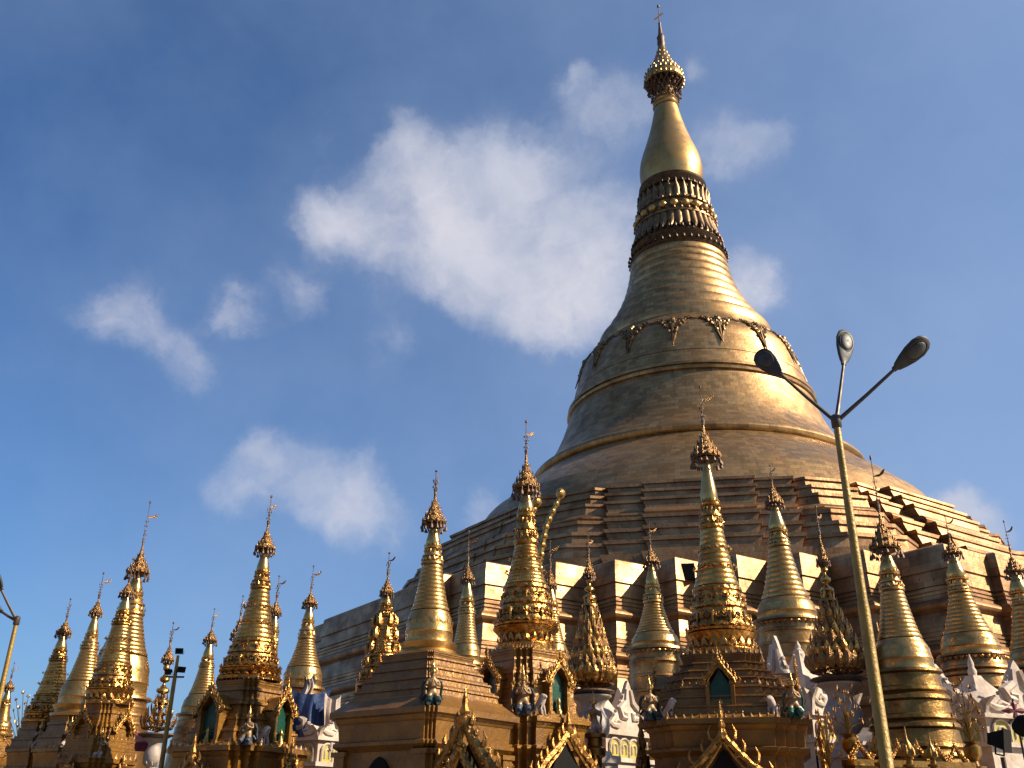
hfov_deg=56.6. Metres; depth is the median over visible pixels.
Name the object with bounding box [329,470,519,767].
stupa
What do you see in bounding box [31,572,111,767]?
stupa
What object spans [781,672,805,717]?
deity statue
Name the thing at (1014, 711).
cross finial
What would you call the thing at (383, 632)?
stupa
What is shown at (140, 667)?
stupa
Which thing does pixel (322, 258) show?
sky
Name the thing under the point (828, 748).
gilded flower spray
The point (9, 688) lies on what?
stupa
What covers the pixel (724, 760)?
dark doorway
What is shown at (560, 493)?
gilded mast
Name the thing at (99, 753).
deity statue
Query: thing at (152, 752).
lantern tree
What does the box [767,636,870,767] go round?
white shrine
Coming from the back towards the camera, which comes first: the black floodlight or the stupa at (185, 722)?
the stupa at (185, 722)
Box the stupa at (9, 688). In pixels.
[0,662,18,767]
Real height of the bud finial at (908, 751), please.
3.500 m
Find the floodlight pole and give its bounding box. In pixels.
[158,648,185,767]
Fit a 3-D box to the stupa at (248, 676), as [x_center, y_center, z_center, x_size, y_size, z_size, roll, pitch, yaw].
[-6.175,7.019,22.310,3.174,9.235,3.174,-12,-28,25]
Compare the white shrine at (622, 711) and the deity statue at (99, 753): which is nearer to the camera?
the deity statue at (99, 753)
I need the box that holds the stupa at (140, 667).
[97,500,158,767]
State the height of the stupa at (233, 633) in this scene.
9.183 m
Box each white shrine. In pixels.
[296,702,347,767]
[573,681,654,767]
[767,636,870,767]
[934,654,1023,767]
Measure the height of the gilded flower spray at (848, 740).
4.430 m
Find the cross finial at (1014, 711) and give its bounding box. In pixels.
[1001,698,1023,758]
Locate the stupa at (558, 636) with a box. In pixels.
[546,540,568,667]
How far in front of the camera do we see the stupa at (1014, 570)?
34.92 m
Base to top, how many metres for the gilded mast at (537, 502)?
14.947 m
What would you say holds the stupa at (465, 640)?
on the pavement
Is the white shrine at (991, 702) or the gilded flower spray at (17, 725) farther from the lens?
the gilded flower spray at (17, 725)
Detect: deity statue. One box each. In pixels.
[31,721,44,746]
[60,717,72,747]
[92,728,106,757]
[238,706,257,744]
[420,659,443,704]
[511,664,534,715]
[583,693,602,732]
[638,676,660,720]
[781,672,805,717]
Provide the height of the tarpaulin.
1.673 m
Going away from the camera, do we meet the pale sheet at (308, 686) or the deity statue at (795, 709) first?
the deity statue at (795, 709)
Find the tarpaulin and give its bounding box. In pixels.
[291,690,330,736]
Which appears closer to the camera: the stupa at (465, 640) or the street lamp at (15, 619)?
the street lamp at (15, 619)
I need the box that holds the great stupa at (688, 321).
[314,5,1023,741]
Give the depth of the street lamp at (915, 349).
13.92 m
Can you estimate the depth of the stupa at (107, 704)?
23.41 m
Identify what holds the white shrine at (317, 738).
on the pavement
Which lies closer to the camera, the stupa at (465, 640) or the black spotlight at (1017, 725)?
the black spotlight at (1017, 725)
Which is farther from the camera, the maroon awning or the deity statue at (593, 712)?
the maroon awning
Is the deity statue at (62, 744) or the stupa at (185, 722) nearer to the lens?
the deity statue at (62, 744)
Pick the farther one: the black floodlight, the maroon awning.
the maroon awning
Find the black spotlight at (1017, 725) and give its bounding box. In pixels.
[1011,715,1023,736]
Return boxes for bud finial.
[867,734,894,767]
[897,726,918,767]
[923,733,940,767]
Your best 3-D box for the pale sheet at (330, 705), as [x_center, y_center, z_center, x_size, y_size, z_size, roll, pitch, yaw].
[-5.489,10.442,29.081,0.734,1.836,0.324,19,-31,-34]
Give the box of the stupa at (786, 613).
[752,465,817,667]
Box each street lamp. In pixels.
[0,575,20,705]
[753,329,929,767]
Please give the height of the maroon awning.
4.100 m
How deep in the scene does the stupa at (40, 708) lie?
30.62 m
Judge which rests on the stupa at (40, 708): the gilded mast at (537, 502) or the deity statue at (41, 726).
the deity statue at (41, 726)
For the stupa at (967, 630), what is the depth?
31.41 m
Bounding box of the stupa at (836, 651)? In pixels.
[803,505,869,767]
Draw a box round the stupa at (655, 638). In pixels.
[626,522,685,759]
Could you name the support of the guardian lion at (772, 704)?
on the stupa at (722, 684)
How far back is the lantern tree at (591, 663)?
25.72 m
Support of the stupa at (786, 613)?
on the pavement
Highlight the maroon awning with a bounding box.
[133,732,147,750]
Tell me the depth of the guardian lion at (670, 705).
19.35 m
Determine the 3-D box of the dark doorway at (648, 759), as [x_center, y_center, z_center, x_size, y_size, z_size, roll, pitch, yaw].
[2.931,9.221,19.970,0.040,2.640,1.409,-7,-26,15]
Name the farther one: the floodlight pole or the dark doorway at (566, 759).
the floodlight pole
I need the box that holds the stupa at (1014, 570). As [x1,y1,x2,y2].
[1003,520,1023,672]
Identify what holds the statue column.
on the pavement
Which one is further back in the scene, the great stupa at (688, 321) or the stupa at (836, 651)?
the great stupa at (688, 321)
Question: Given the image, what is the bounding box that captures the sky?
[0,0,1023,767]
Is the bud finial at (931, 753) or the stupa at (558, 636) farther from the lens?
the stupa at (558, 636)
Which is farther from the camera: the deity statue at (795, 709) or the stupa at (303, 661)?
the stupa at (303, 661)
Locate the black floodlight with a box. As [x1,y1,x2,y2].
[987,728,1011,767]
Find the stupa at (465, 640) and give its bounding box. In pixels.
[454,530,482,672]
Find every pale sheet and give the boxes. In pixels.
[301,675,315,693]
[324,693,340,751]
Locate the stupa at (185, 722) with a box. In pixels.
[164,608,218,767]
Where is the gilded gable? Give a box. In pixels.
[432,686,507,767]
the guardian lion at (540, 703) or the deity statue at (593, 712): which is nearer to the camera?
the guardian lion at (540, 703)
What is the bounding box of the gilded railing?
[841,736,975,767]
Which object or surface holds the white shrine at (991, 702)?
on the pavement
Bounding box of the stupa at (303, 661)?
[280,565,324,696]
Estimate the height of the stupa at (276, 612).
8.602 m
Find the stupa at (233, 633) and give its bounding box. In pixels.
[229,595,246,643]
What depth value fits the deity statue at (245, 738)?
20.47 m
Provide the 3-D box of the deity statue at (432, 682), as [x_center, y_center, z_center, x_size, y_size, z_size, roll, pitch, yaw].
[-1.385,5.227,16.676,0.440,0.829,0.352,7,-26,-14]
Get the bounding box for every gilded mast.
[532,498,541,512]
[538,488,564,570]
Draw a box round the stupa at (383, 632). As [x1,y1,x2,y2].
[355,552,401,691]
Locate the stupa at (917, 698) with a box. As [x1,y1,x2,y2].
[868,455,969,762]
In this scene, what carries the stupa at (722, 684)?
on the pavement
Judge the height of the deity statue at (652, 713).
0.905 m
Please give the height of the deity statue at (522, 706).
0.980 m
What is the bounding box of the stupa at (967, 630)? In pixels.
[936,515,1009,689]
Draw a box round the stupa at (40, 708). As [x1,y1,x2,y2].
[3,598,71,767]
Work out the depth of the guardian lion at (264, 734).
20.67 m
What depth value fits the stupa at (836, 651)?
24.47 m
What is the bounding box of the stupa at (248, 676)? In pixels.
[168,495,311,767]
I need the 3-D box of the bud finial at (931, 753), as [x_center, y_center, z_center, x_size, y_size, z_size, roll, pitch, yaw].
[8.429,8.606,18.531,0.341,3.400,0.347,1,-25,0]
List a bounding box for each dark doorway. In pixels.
[552,743,578,767]
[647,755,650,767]
[712,748,737,767]
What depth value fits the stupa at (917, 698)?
23.62 m
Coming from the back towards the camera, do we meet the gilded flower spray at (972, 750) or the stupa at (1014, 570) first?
the stupa at (1014, 570)
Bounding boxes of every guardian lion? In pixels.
[257,726,270,745]
[532,694,546,715]
[660,698,676,717]
[766,695,780,714]
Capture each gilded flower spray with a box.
[0,691,29,766]
[814,708,843,767]
[832,682,863,767]
[950,677,986,767]
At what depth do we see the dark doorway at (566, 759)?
18.73 m
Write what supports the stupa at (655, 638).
on the pavement
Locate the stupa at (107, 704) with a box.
[57,558,136,767]
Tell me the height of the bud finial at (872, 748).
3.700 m
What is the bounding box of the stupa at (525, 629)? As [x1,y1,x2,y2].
[479,420,604,767]
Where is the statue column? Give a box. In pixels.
[584,733,605,767]
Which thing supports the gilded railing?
on the pavement
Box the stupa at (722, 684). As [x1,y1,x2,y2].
[635,385,828,767]
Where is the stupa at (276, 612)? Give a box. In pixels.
[271,575,285,690]
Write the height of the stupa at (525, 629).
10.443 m

